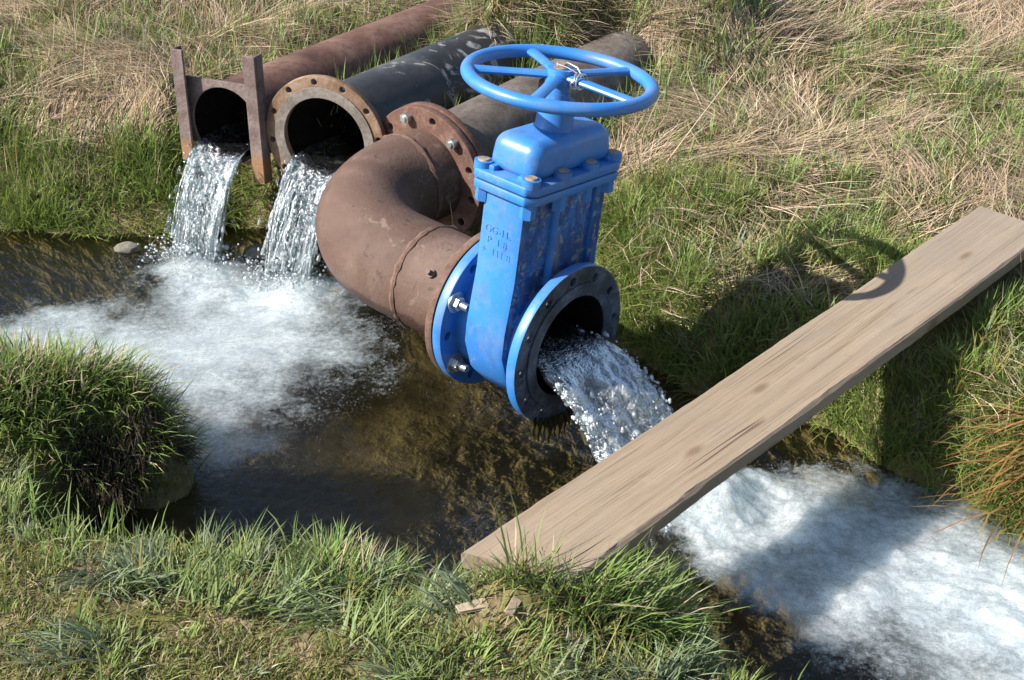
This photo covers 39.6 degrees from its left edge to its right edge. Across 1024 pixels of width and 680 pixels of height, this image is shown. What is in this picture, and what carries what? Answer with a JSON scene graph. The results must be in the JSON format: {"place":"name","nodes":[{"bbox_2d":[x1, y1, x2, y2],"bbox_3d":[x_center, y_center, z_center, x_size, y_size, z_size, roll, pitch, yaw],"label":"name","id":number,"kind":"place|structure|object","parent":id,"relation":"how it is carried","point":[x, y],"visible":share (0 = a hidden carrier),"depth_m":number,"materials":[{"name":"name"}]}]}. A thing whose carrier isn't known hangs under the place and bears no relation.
{"place":"outdoors","nodes":[
{"label":"outdoors","id":0,"kind":"place"},
{"bbox_2d":[0,0,1023,679],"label":"ground","id":1,"kind":"structure","parent":0,"point":[392,434],"depth_m":3.86,"materials":[{"name":"soil"}]},
{"bbox_2d":[0,320,226,528],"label":"grass tussock","id":2,"kind":"object","parent":1,"relation":"on","point":[93,480],"depth_m":3.33,"materials":[{"name":"green plant"}]},
{"bbox_2d":[170,0,467,184],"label":"water pipe","id":3,"kind":"object","parent":1,"relation":"on","point":[206,106],"visible":0.53,"depth_m":4.55,"materials":[{"name":"metal"}]},
{"bbox_2d":[137,120,251,278],"bbox_3d":[-0.950,-0.419,4.483,0.376,0.381,0.514,20,36,29],"label":"water jet","id":4,"kind":"object","parent":3,"relation":"attached to","point":[204,219],"visible":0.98,"depth_m":4.46},
{"bbox_2d":[250,517,430,612],"bbox_3d":[-0.335,0.509,2.923,0.404,0.299,0.342,0,31,0],"label":"grass tussock","id":5,"kind":"object","parent":1,"relation":"on","point":[335,555],"depth_m":2.89,"materials":[{"name":"green plant"}]},
{"bbox_2d":[266,23,529,196],"bbox_3d":[-0.284,-0.790,4.615,0.382,0.398,1.040,22,38,32],"label":"water pipe","id":6,"kind":"object","parent":1,"relation":"on","point":[369,100],"visible":0.63,"depth_m":4.43,"materials":[{"name":"black metal"}]},
{"bbox_2d":[229,134,359,311],"bbox_3d":[-0.640,-0.361,4.370,0.423,0.376,0.538,19,36,29],"label":"water jet","id":7,"kind":"object","parent":6,"relation":"in","point":[288,221],"visible":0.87,"depth_m":4.35},
{"bbox_2d":[455,597,487,613],"bbox_3d":[-0.075,0.500,2.667,0.060,0.011,0.024,-10,32,-16],"label":"wood chip","id":8,"kind":"object","parent":1,"relation":"on","point":[461,608],"visible":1,"depth_m":2.66,"materials":[{"name":"beige wood"}]},
{"bbox_2d":[0,0,1023,679],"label":"green grass","id":9,"kind":"structure","parent":1,"relation":"on","point":[30,204],"depth_m":3.65,"materials":[{"name":"green plant"}]},
{"bbox_2d":[0,0,1023,679],"bbox_3d":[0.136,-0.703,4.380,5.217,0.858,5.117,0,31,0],"label":"dry grass","id":10,"kind":"structure","parent":1,"relation":"on","point":[320,4],"depth_m":4.79,"materials":[{"name":"beige plant"}]},
{"bbox_2d":[504,596,520,615],"bbox_3d":[0.002,0.496,2.655,0.021,0.011,0.050,11,33,18],"label":"wood chip","id":11,"kind":"object","parent":1,"relation":"on","point":[508,610],"visible":0.96,"depth_m":2.65,"materials":[{"name":"beige wood"}]},
{"bbox_2d":[405,30,654,229],"bbox_3d":[0.251,-0.829,4.789,0.415,0.416,1.600,22,37,32],"label":"water pipe","id":12,"kind":"object","parent":1,"relation":"on","point":[482,122],"visible":0.27,"depth_m":4.43,"materials":[{"name":"brown metal"}]},
{"bbox_2d":[316,104,482,371],"bbox_3d":[-0.267,-0.306,3.959,0.567,0.456,0.918,-22,38,-32],"label":"pipe elbow","id":13,"kind":"object","parent":12,"relation":"attached to","point":[395,242],"visible":0.72,"depth_m":3.81,"materials":[{"name":"brown metal"}]},
{"bbox_2d":[432,44,659,443],"bbox_3d":[0.093,-0.213,3.488,0.462,0.968,0.512,24,38,34],"label":"gate valve","id":14,"kind":"object","parent":13,"relation":"attached to","point":[527,270],"visible":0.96,"depth_m":3.37,"materials":[{"name":"blue paint"}]},
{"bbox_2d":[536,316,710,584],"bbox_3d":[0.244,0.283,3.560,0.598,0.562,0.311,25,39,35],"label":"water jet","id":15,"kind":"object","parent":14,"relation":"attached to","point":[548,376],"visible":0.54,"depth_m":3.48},
{"bbox_2d":[483,531,752,677],"bbox_3d":[0.225,0.513,2.766,0.488,0.418,0.505,7,32,12],"label":"grass tussock","id":16,"kind":"object","parent":1,"relation":"on","point":[625,580],"depth_m":2.71,"materials":[{"name":"green plant"}]},
{"bbox_2d":[663,64,741,165],"bbox_3d":[0.549,-0.645,4.260,0.270,0.362,0.004,-8,32,-12],"label":"dry stalk","id":17,"kind":"object","parent":1,"relation":"on","point":[700,117],"visible":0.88,"depth_m":4.25,"materials":[{"name":"plant"}]},
{"bbox_2d":[461,206,1023,594],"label":"wooden plank","id":18,"kind":"object","parent":1,"relation":"on","point":[655,479],"visible":0.97,"depth_m":3.16,"materials":[{"name":"beige wood"}]},
{"bbox_2d":[907,377,1023,586],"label":"reed clump","id":19,"kind":"object","parent":1,"relation":"on","point":[1003,462],"visible":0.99,"depth_m":3.28,"materials":[{"name":"green plant"}]},
{"bbox_2d":[0,236,1023,679],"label":"water","id":20,"kind":"structure","parent":0,"point":[822,556],"depth_m":3.35,"materials":[{"name":"white liquid"}]},
{"bbox_2d":[114,241,140,254],"bbox_3d":[-1.234,-0.295,4.560,0.087,0.034,0.057,0,31,0],"label":"stone","id":21,"kind":"object","parent":20,"relation":"on","point":[127,247],"visible":0.99,"depth_m":4.54,"materials":[{"name":"grey stone"}]},
{"bbox_2d":[242,244,276,264],"bbox_3d":[-0.801,-0.274,4.525,0.114,0.063,0.071,0,31,0],"label":"stone","id":22,"kind":"object","parent":20,"relation":"on","point":[252,251],"visible":0.66,"depth_m":4.50,"materials":[{"name":"grey stone"}]}
]}

